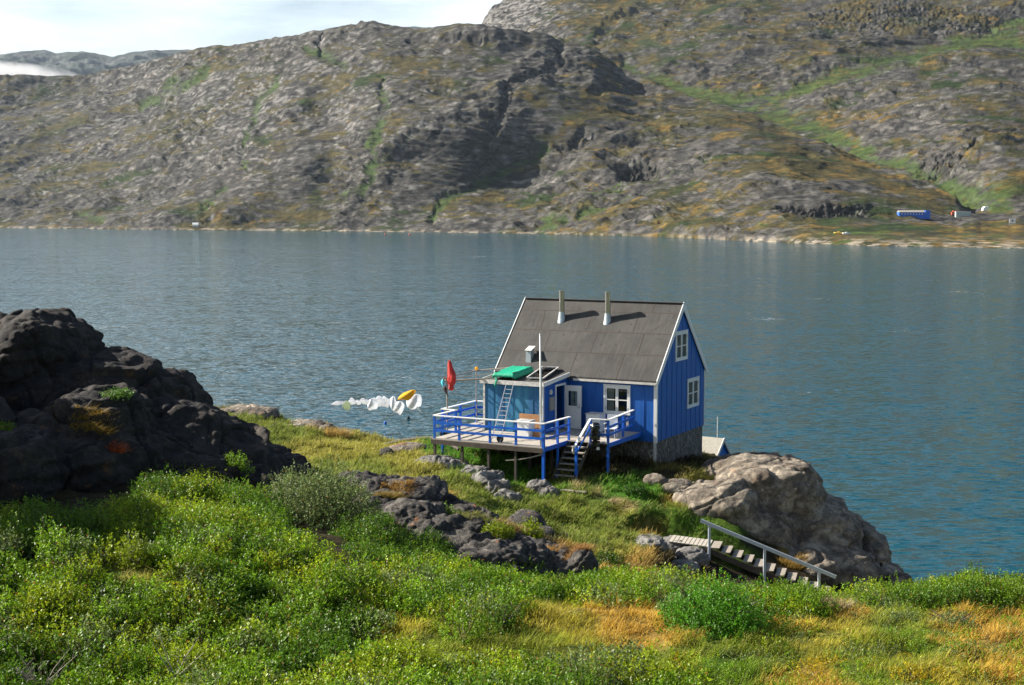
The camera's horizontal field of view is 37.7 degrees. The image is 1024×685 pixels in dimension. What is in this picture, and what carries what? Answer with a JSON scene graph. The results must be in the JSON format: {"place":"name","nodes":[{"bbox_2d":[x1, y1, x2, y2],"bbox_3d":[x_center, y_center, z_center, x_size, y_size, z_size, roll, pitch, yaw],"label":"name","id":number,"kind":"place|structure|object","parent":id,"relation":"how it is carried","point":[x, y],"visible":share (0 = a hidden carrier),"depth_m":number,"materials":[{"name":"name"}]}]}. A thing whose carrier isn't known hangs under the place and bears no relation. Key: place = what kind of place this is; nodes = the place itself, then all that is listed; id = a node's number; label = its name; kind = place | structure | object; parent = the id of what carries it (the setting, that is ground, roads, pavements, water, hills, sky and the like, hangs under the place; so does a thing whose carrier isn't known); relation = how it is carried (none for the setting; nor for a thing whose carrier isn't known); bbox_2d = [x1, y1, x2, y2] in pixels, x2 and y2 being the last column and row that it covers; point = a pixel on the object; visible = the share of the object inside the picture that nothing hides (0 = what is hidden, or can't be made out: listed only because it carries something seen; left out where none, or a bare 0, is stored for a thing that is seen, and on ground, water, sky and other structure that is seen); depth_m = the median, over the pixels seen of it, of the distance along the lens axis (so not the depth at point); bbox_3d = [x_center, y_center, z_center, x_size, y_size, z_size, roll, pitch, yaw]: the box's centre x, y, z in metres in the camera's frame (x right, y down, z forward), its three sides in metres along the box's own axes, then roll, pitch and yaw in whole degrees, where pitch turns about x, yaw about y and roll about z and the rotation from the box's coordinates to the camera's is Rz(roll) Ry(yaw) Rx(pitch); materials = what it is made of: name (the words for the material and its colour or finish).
{"place":"outdoors","nodes":[
{"label":"outdoors","id":0,"kind":"place"},
{"bbox_2d":[117,566,183,590],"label":"grass","id":1,"kind":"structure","parent":0,"point":[146,576],"depth_m":34.12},
{"bbox_2d":[0,26,425,75],"bbox_3d":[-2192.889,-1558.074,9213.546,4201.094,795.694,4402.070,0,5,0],"label":"hills","id":2,"kind":"structure","parent":0,"point":[42,62],"depth_m":8808.04,"materials":[{"name":"snow"}]},
{"bbox_2d":[0,0,502,56],"label":"sky","id":3,"kind":"structure","parent":0,"point":[112,28],"materials":[{"name":"white"}]},
{"bbox_2d":[297,573,713,676],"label":"grass","id":4,"kind":"structure","parent":0,"point":[556,610],"depth_m":32.41,"materials":[{"name":"plant"}]},
{"bbox_2d":[0,228,1023,582],"bbox_3d":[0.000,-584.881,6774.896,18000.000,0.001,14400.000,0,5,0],"label":"water","id":5,"kind":"structure","parent":0,"point":[880,388],"depth_m":439.08,"materials":[{"name":"liquid"}]},
{"bbox_2d":[0,20,1023,247],"bbox_3d":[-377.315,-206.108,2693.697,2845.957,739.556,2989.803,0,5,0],"label":"hill","id":6,"kind":"structure","parent":0,"point":[370,126],"depth_m":2229.47,"materials":[{"name":"stone"}]},
{"bbox_2d":[897,210,929,218],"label":"long building","id":7,"kind":"structure","parent":6,"relation":"on","point":[922,214],"depth_m":1588.03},
{"bbox_2d":[955,212,970,216],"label":"container","id":8,"kind":"object","parent":6,"relation":"on","point":[959,214],"visible":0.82,"depth_m":1610.20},
{"bbox_2d":[0,402,1023,684],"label":"ground","id":9,"kind":"structure","parent":0,"point":[668,522],"depth_m":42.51,"materials":[{"name":"plant"}]},
{"bbox_2d":[0,461,294,562],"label":"willow scrub","id":10,"kind":"object","parent":9,"relation":"on","point":[157,507],"visible":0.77,"depth_m":38.95,"materials":[{"name":"green plant"}]},
{"bbox_2d":[0,307,310,503],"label":"rock outcrop","id":11,"kind":"object","parent":9,"relation":"on","point":[56,365],"visible":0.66,"depth_m":48.77,"materials":[{"name":"stone"}]},
{"bbox_2d":[0,419,16,430],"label":"bush","id":12,"kind":"object","parent":11,"relation":"on","point":[9,427],"visible":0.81,"depth_m":43.89,"materials":[{"name":"green plant"}]},
{"bbox_2d":[67,403,120,439],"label":"grass tuft","id":13,"kind":"object","parent":11,"relation":"on","point":[97,428],"visible":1,"depth_m":45.66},
{"bbox_2d":[98,386,134,400],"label":"bush","id":14,"kind":"object","parent":11,"relation":"on","point":[117,393],"visible":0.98,"depth_m":46.66,"materials":[{"name":"green plant"}]},
{"bbox_2d":[105,439,130,453],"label":"grass tuft","id":15,"kind":"object","parent":11,"relation":"on","point":[119,450],"visible":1,"depth_m":45.08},
{"bbox_2d":[225,449,254,474],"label":"bush","id":16,"kind":"object","parent":11,"relation":"on","point":[239,464],"visible":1,"depth_m":47.50,"materials":[{"name":"green plant"}]},
{"bbox_2d":[166,469,221,504],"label":"bush","id":17,"kind":"object","parent":9,"relation":"on","point":[200,486],"visible":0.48,"depth_m":42.76,"materials":[{"name":"green plant"}]},
{"bbox_2d":[219,403,279,419],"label":"rock slab","id":18,"kind":"object","parent":9,"relation":"on","point":[256,409],"visible":0.45,"depth_m":80.14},
{"bbox_2d":[255,466,315,500],"bbox_3d":[-7.061,4.533,47.077,1.919,1.223,1.471,0,5,0],"label":"bush","id":19,"kind":"object","parent":9,"relation":"on","point":[273,479],"visible":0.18,"depth_m":46.99,"materials":[{"name":"green plant"}]},
{"bbox_2d":[284,418,336,430],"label":"rock slab","id":20,"kind":"object","parent":9,"relation":"on","point":[319,423],"visible":0.26,"depth_m":78.87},
{"bbox_2d":[262,450,387,532],"bbox_3d":[-5.607,4.595,44.824,4.065,2.547,3.866,0,5,0],"label":"bush","id":21,"kind":"object","parent":9,"relation":"on","point":[322,507],"visible":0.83,"depth_m":44.34,"materials":[{"name":"green plant"}]},
{"bbox_2d":[322,425,356,438],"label":"grass tuft","id":22,"kind":"object","parent":9,"relation":"on","point":[335,432],"visible":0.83,"depth_m":76.57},
{"bbox_2d":[0,509,725,684],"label":"willow scrub","id":23,"kind":"object","parent":9,"relation":"on","point":[272,632],"visible":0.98,"depth_m":32.14,"materials":[{"name":"green plant"}]},
{"bbox_2d":[7,645,77,684],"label":"dead branch","id":24,"kind":"object","parent":23,"relation":"on","point":[32,676],"visible":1,"depth_m":28.63,"materials":[{"name":"grey wood"}]},
{"bbox_2d":[152,625,202,676],"bbox_3d":[-6.460,5.996,29.126,1.085,1.128,0.215,1,5,8],"label":"dead branch","id":25,"kind":"object","parent":23,"relation":"on","point":[175,656],"visible":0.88,"depth_m":29.15,"materials":[{"name":"grey wood"}]},
{"bbox_2d":[327,508,406,546],"bbox_3d":[-4.033,5.277,41.994,2.346,1.244,2.199,0,5,0],"label":"bush","id":26,"kind":"object","parent":9,"relation":"on","point":[396,536],"visible":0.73,"depth_m":41.86,"materials":[{"name":"green plant"}]},
{"bbox_2d":[379,447,395,455],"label":"boulder","id":27,"kind":"object","parent":9,"relation":"on","point":[386,450],"visible":0.52,"depth_m":67.34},
{"bbox_2d":[389,442,428,452],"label":"rock slab","id":28,"kind":"object","parent":9,"relation":"on","point":[407,446],"visible":0.47,"depth_m":68.07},
{"bbox_2d":[384,436,459,450],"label":"pipe","id":29,"kind":"object","parent":9,"relation":"on","point":[431,437],"visible":0.47,"depth_m":72.27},
{"bbox_2d":[410,525,456,553],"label":"bush","id":30,"kind":"object","parent":9,"relation":"on","point":[442,541],"visible":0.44,"depth_m":45.11,"materials":[{"name":"green plant"}]},
{"bbox_2d":[338,509,530,582],"bbox_3d":[-2.188,5.865,42.718,5.830,2.475,9.910,0,5,0],"label":"willow scrub","id":31,"kind":"object","parent":9,"relation":"on","point":[371,550],"visible":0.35,"depth_m":40.50,"materials":[{"name":"green plant"}]},
{"bbox_2d":[415,455,470,468],"bbox_3d":[-3.022,5.281,64.387,2.330,1.064,2.036,2,5,18],"label":"rock slab","id":32,"kind":"object","parent":9,"relation":"on","point":[446,461],"visible":0.51,"depth_m":63.79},
{"bbox_2d":[335,470,570,576],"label":"rock ridge","id":33,"kind":"object","parent":9,"relation":"on","point":[423,505],"visible":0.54,"depth_m":46.58,"materials":[{"name":"stone"}]},
{"bbox_2d":[369,489,409,498],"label":"grass tuft","id":34,"kind":"object","parent":33,"relation":"on","point":[390,494],"visible":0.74,"depth_m":48.75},
{"bbox_2d":[376,477,419,491],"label":"grass tuft","id":35,"kind":"object","parent":33,"relation":"on","point":[396,482],"visible":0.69,"depth_m":51.48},
{"bbox_2d":[453,509,492,524],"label":"grass tuft","id":36,"kind":"object","parent":33,"relation":"on","point":[467,515],"visible":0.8,"depth_m":46.85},
{"bbox_2d":[480,517,515,539],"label":"bush","id":37,"kind":"object","parent":33,"relation":"on","point":[501,529],"visible":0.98,"depth_m":45.90,"materials":[{"name":"green plant"}]},
{"bbox_2d":[493,518,529,534],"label":"grass tuft","id":38,"kind":"object","parent":33,"relation":"on","point":[516,527],"visible":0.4,"depth_m":49.14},
{"bbox_2d":[546,540,571,551],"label":"grass tuft","id":39,"kind":"object","parent":33,"relation":"on","point":[551,548],"visible":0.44,"depth_m":47.61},
{"bbox_2d":[444,500,464,514],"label":"bush","id":40,"kind":"object","parent":9,"relation":"on","point":[448,511],"visible":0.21,"depth_m":48.87,"materials":[{"name":"green plant"}]},
{"bbox_2d":[460,464,504,486],"bbox_3d":[-1.284,5.616,62.169,1.621,1.152,4.510,-1,5,-13],"label":"rock slab","id":41,"kind":"object","parent":9,"relation":"on","point":[486,475],"visible":0.59,"depth_m":60.65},
{"bbox_2d":[472,591,534,640],"bbox_3d":[-0.155,5.946,32.685,1.354,0.986,1.334,2,6,20],"label":"bush","id":42,"kind":"object","parent":9,"relation":"on","point":[502,622],"visible":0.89,"depth_m":32.55,"materials":[{"name":"green plant"}]},
{"bbox_2d":[483,479,523,502],"bbox_3d":[-0.388,6.059,59.271,1.483,1.096,2.918,-1,5,-10],"label":"rock slab","id":43,"kind":"object","parent":9,"relation":"on","point":[504,484],"visible":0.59,"depth_m":59.22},
{"bbox_2d":[512,557,545,576],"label":"bush","id":44,"kind":"object","parent":9,"relation":"on","point":[530,563],"visible":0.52,"depth_m":44.60,"materials":[{"name":"green plant"}]},
{"bbox_2d":[512,516,546,538],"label":"bush","id":45,"kind":"object","parent":9,"relation":"on","point":[535,531],"visible":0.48,"depth_m":50.23,"materials":[{"name":"green plant"}]},
{"bbox_2d":[508,509,555,535],"bbox_3d":[0.647,6.684,53.660,1.853,1.240,2.189,0,5,0],"label":"boulder","id":46,"kind":"object","parent":9,"relation":"on","point":[518,515],"visible":0.23,"depth_m":53.31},
{"bbox_2d":[431,400,640,481],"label":"deck","id":47,"kind":"structure","parent":9,"relation":"on","point":[473,435],"depth_m":64.50,"materials":[{"name":"blue paint"}]},
{"bbox_2d":[442,362,507,429],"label":"drying frame","id":48,"kind":"object","parent":47,"relation":"on","point":[476,375],"visible":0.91,"depth_m":67.86,"materials":[{"name":"grey wood"}]},
{"bbox_2d":[267,394,443,427],"bbox_3d":[-5.527,2.356,60.358,1.066,1.169,14.568,2,6,25],"label":"clothesline","id":49,"kind":"object","parent":48,"relation":"attached to","point":[350,399],"visible":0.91,"depth_m":57.15,"materials":[{"name":"fabric"}]},
{"bbox_2d":[331,401,345,404],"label":"laundry","id":50,"kind":"object","parent":49,"relation":"hanging from","point":[338,402],"visible":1,"depth_m":56.90,"materials":[{"name":"white fabric"}]},
{"bbox_2d":[342,401,350,409],"bbox_3d":[-6.384,2.436,57.803,0.139,0.384,0.507,3,6,27],"label":"laundry","id":51,"kind":"object","parent":49,"relation":"hanging from","point":[346,405],"visible":0.87,"depth_m":57.75,"materials":[{"name":"green fabric"}]},
{"bbox_2d":[349,397,355,404],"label":"laundry","id":52,"kind":"object","parent":49,"relation":"hanging from","point":[352,401],"visible":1,"depth_m":58.26,"materials":[{"name":"white fabric"}]},
{"bbox_2d":[359,398,368,404],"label":"laundry","id":53,"kind":"object","parent":49,"relation":"hanging from","point":[365,401],"visible":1,"depth_m":59.37,"materials":[{"name":"white fabric"}]},
{"bbox_2d":[367,398,377,409],"bbox_3d":[-5.552,2.465,60.107,0.479,0.518,0.178,-3,6,-33],"label":"laundry","id":54,"kind":"object","parent":49,"relation":"hanging from","point":[372,404],"visible":1,"depth_m":60.04,"materials":[{"name":"white fabric"}]},
{"bbox_2d":[376,396,385,406],"bbox_3d":[-5.353,2.388,60.817,0.670,0.492,0.223,-5,7,-41],"label":"laundry","id":55,"kind":"object","parent":49,"relation":"hanging from","point":[381,401],"visible":0.88,"depth_m":60.77,"materials":[{"name":"white fabric"}]},
{"bbox_2d":[382,396,389,407],"bbox_3d":[-5.161,2.424,61.340,0.173,0.510,0.572,3,6,28],"label":"laundry","id":56,"kind":"object","parent":49,"relation":"hanging from","point":[387,400],"visible":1,"depth_m":61.30,"materials":[{"name":"white fabric"}]},
{"bbox_2d":[390,396,396,410],"bbox_3d":[-4.862,2.502,61.664,0.297,0.603,0.182,-2,6,-19],"label":"laundry","id":57,"kind":"object","parent":49,"relation":"hanging from","point":[393,404],"visible":1,"depth_m":61.64,"materials":[{"name":"white fabric"}]},
{"bbox_2d":[394,401,404,414],"bbox_3d":[-4.680,2.746,62.665,0.499,0.599,0.237,-2,6,-24],"label":"laundry","id":58,"kind":"object","parent":49,"relation":"hanging from","point":[399,409],"visible":0.84,"depth_m":62.63,"materials":[{"name":"white fabric"}]},
{"bbox_2d":[398,390,415,400],"bbox_3d":[-4.444,2.224,63.273,0.420,0.402,0.921,3,6,31],"label":"laundry","id":59,"kind":"object","parent":49,"relation":"hanging from","point":[407,395],"visible":1,"depth_m":63.13,"materials":[{"name":"yellow fabric"}]},
{"bbox_2d":[406,394,421,412],"bbox_3d":[-4.117,2.606,63.785,0.695,0.820,0.320,-2,6,-21],"label":"laundry","id":60,"kind":"object","parent":49,"relation":"hanging from","point":[415,402],"visible":0.94,"depth_m":63.73,"materials":[{"name":"white fabric"}]},
{"bbox_2d":[447,360,455,390],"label":"red garment","id":61,"kind":"object","parent":48,"relation":"hanging from","point":[451,380],"visible":1,"depth_m":66.90,"materials":[{"name":"fabric"}]},
{"bbox_2d":[491,385,513,441],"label":"ladder","id":62,"kind":"object","parent":47,"relation":"on","point":[500,410],"visible":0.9,"depth_m":65.46,"materials":[{"name":"metal"}]},
{"bbox_2d":[505,454,541,460],"bbox_3d":[0.495,4.841,63.155,1.784,0.457,0.063,3,6,30],"label":"timber pole","id":63,"kind":"object","parent":47,"relation":"hanging from","point":[523,458],"visible":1,"depth_m":63.12,"materials":[{"name":"grey wood"}]},
{"bbox_2d":[514,419,535,436],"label":"chest","id":64,"kind":"object","parent":47,"relation":"on","point":[526,433],"visible":0.69,"depth_m":65.21,"materials":[{"name":"white paint"}]},
{"bbox_2d":[519,413,539,427],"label":"plywood sheet","id":65,"kind":"object","parent":47,"relation":"on","point":[529,416],"visible":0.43,"depth_m":66.26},
{"bbox_2d":[534,428,539,437],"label":"cardboard box","id":66,"kind":"object","parent":47,"relation":"on","point":[536,434],"visible":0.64,"depth_m":65.26,"materials":[{"name":"brown cardboard"}]},
{"bbox_2d":[537,334,541,446],"bbox_3d":[1.145,1.991,62.741,0.278,4.750,0.110,3,6,28],"label":"flagpole","id":67,"kind":"object","parent":47,"relation":"on","point":[540,408],"visible":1,"depth_m":62.68,"materials":[{"name":"white paint"}]},
{"bbox_2d":[590,422,600,449],"bbox_3d":[3.535,3.951,63.655,0.495,1.160,0.487,3,6,28],"label":"waste bag","id":68,"kind":"object","parent":47,"relation":"hanging from","point":[595,432],"visible":1,"depth_m":63.49,"materials":[{"name":"black plastic"}]},
{"bbox_2d":[585,412,605,431],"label":"cabinet","id":69,"kind":"object","parent":47,"relation":"on","point":[597,415],"visible":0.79,"depth_m":66.93,"materials":[{"name":"white paint"}]},
{"bbox_2d":[604,415,617,438],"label":"chair","id":70,"kind":"object","parent":47,"relation":"on","point":[613,421],"visible":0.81,"depth_m":65.36,"materials":[{"name":"white paint"}]},
{"bbox_2d":[526,479,558,496],"bbox_3d":[1.236,6.225,61.046,1.344,1.245,1.608,0,5,0],"label":"boulder","id":71,"kind":"object","parent":9,"relation":"on","point":[539,486],"visible":0.52,"depth_m":60.95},
{"bbox_2d":[552,419,590,480],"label":"steps","id":72,"kind":"structure","parent":9,"relation":"on","point":[578,467],"depth_m":63.48,"materials":[{"name":"grey wood"}]},
{"bbox_2d":[561,489,586,492],"bbox_3d":[2.488,6.016,60.803,1.100,0.040,0.240,2,6,25],"label":"plank","id":73,"kind":"object","parent":9,"relation":"on","point":[569,490],"visible":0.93,"depth_m":60.73,"materials":[{"name":"grey wood"}]},
{"bbox_2d":[552,548,598,579],"bbox_3d":[1.851,6.894,45.722,1.606,1.286,1.558,0,5,0],"label":"boulder","id":74,"kind":"object","parent":9,"relation":"on","point":[577,560],"visible":0.53,"depth_m":45.19,"materials":[{"name":"stone"}]},
{"bbox_2d":[560,542,599,561],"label":"grass tuft","id":75,"kind":"object","parent":74,"relation":"on","point":[581,547],"visible":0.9,"depth_m":45.68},
{"bbox_2d":[480,290,707,463],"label":"house","id":76,"kind":"structure","parent":9,"relation":"on","point":[645,361],"depth_m":68.29,"materials":[{"name":"blue paint"}]},
{"bbox_2d":[492,366,533,387],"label":"tarp","id":77,"kind":"object","parent":76,"relation":"on","point":[514,372],"visible":0.99,"depth_m":67.29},
{"bbox_2d":[526,366,558,378],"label":"glazed frame","id":78,"kind":"object","parent":76,"relation":"on","point":[536,374],"visible":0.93,"depth_m":67.44,"materials":[{"name":"white paint"}]},
{"bbox_2d":[538,367,555,371],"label":"black sack","id":79,"kind":"object","parent":76,"relation":"on","point":[545,368],"visible":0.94,"depth_m":68.11,"materials":[{"name":"plastic"}]},
{"bbox_2d":[565,385,580,428],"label":"door","id":80,"kind":"structure","parent":76,"relation":"in","point":[573,411],"depth_m":67.80,"materials":[{"name":"white paint"}]},
{"bbox_2d":[571,385,581,406],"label":"window","id":81,"kind":"structure","parent":76,"relation":"in","point":[572,392],"depth_m":68.23,"materials":[{"name":"glass"}]},
{"bbox_2d":[603,384,630,414],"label":"window","id":82,"kind":"structure","parent":76,"relation":"in","point":[610,399],"depth_m":67.33,"materials":[{"name":"white paint"}]},
{"bbox_2d":[675,329,688,361],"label":"window","id":83,"kind":"structure","parent":76,"relation":"in","point":[681,337],"depth_m":68.71,"materials":[{"name":"white paint"}]},
{"bbox_2d":[687,376,699,408],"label":"window","id":84,"kind":"structure","parent":76,"relation":"in","point":[692,383],"depth_m":70.29,"materials":[{"name":"white paint"}]},
{"bbox_2d":[595,547,629,569],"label":"bush","id":85,"kind":"object","parent":9,"relation":"on","point":[609,558],"visible":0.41,"depth_m":49.17,"materials":[{"name":"green plant"}]},
{"bbox_2d":[621,481,650,496],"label":"bush","id":86,"kind":"object","parent":9,"relation":"on","point":[635,487],"visible":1,"depth_m":60.66,"materials":[{"name":"green plant"}]},
{"bbox_2d":[643,473,692,494],"bbox_3d":[6.520,5.957,62.331,2.167,0.964,2.030,0,5,0],"label":"rock slab","id":87,"kind":"object","parent":9,"relation":"on","point":[671,485],"visible":0.69,"depth_m":61.93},
{"bbox_2d":[654,591,687,617],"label":"bush","id":88,"kind":"object","parent":9,"relation":"on","point":[657,604],"visible":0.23,"depth_m":33.54,"materials":[{"name":"green plant"}]},
{"bbox_2d":[635,533,709,572],"bbox_3d":[5.829,7.855,56.101,3.014,1.891,4.413,0,5,0],"label":"rock slab","id":89,"kind":"object","parent":9,"relation":"on","point":[689,555],"visible":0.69,"depth_m":55.16,"materials":[{"name":"stone"}]},
{"bbox_2d":[688,471,715,479],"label":"grass tuft","id":90,"kind":"object","parent":9,"relation":"on","point":[697,476],"visible":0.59,"depth_m":64.21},
{"bbox_2d":[702,417,731,455],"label":"boathouse","id":91,"kind":"object","parent":9,"relation":"on","point":[717,446],"visible":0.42,"depth_m":85.82,"materials":[{"name":"blue paint"}]},
{"bbox_2d":[654,568,800,643],"bbox_3d":[4.681,5.692,32.682,3.249,1.452,3.278,0,5,0],"label":"bush","id":92,"kind":"object","parent":9,"relation":"on","point":[708,614],"visible":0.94,"depth_m":32.30,"materials":[{"name":"green plant"}]},
{"bbox_2d":[669,519,836,591],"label":"path stairs","id":93,"kind":"structure","parent":9,"relation":"on","point":[705,544],"depth_m":56.37,"materials":[{"name":"grey wood"}]},
{"bbox_2d":[672,452,885,587],"bbox_3d":[11.472,8.391,63.181,8.990,6.951,9.482,2,6,24],"label":"boulder","id":94,"kind":"object","parent":9,"relation":"on","point":[790,504],"visible":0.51,"depth_m":60.76,"materials":[{"name":"stone"}]},
{"bbox_2d":[545,557,1023,620],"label":"willow scrub","id":95,"kind":"object","parent":9,"relation":"on","point":[652,585],"visible":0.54,"depth_m":36.81,"materials":[{"name":"green plant"}]},
{"bbox_2d":[738,574,847,619],"bbox_3d":[6.507,6.057,35.831,2.875,1.133,2.454,4,7,40],"label":"bush","id":96,"kind":"object","parent":9,"relation":"on","point":[794,591],"visible":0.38,"depth_m":35.43,"materials":[{"name":"green plant"}]},
{"bbox_2d":[775,551,810,570],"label":"grass tuft","id":97,"kind":"object","parent":9,"relation":"on","point":[786,563],"visible":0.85,"depth_m":58.41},
{"bbox_2d":[811,594,858,612],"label":"grass tuft","id":98,"kind":"object","parent":9,"relation":"on","point":[843,604],"visible":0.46,"depth_m":35.51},
{"bbox_2d":[670,623,1023,684],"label":"heath","id":99,"kind":"object","parent":9,"relation":"on","point":[863,681],"visible":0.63,"depth_m":29.42,"materials":[{"name":"green plant"}]},
{"bbox_2d":[679,583,1023,684],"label":"grass","id":100,"kind":"structure","parent":9,"relation":"on","point":[927,664],"depth_m":31.02,"materials":[{"name":"plant"}]},
{"bbox_2d":[855,513,903,571],"bbox_3d":[15.131,9.364,64.400,3.121,3.611,5.778,0,5,0],"label":"boulder","id":101,"kind":"object","parent":9,"relation":"on","point":[875,543],"visible":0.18,"depth_m":63.02,"materials":[{"name":"stone"}]},
{"bbox_2d":[752,598,1023,658],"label":"heath","id":102,"kind":"object","parent":9,"relation":"on","point":[898,614],"visible":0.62,"depth_m":32.54,"materials":[{"name":"green plant"}]},
{"bbox_2d":[881,564,900,575],"bbox_3d":[14.906,9.926,61.263,2.535,1.611,2.076,-2,6,-23],"label":"boulder","id":103,"kind":"object","parent":9,"relation":"on","point":[889,569],"visible":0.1,"depth_m":61.19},
{"bbox_2d":[887,572,912,586],"bbox_3d":[15.572,9.778,60.190,1.055,1.030,1.561,0,5,0],"label":"boulder","id":104,"kind":"object","parent":9,"relation":"on","point":[901,576],"visible":0.27,"depth_m":59.94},
{"bbox_2d":[924,607,982,629],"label":"bush","id":105,"kind":"object","parent":9,"relation":"on","point":[960,617],"visible":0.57,"depth_m":34.67,"materials":[{"name":"green plant"}]},
{"bbox_2d":[955,561,994,579],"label":"bush","id":106,"kind":"object","parent":9,"relation":"on","point":[961,573],"visible":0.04,"depth_m":42.38,"materials":[{"name":"green plant"}]},
{"bbox_2d":[993,567,1023,585],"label":"bush","id":107,"kind":"object","parent":9,"relation":"on","point":[1010,575],"visible":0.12,"depth_m":41.90,"materials":[{"name":"green plant"}]},
{"bbox_2d":[482,0,1023,213],"bbox_3d":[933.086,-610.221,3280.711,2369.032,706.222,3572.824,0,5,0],"label":"mountain","id":108,"kind":"structure","parent":0,"point":[930,92],"depth_m":2681.71,"materials":[{"name":"stone"}]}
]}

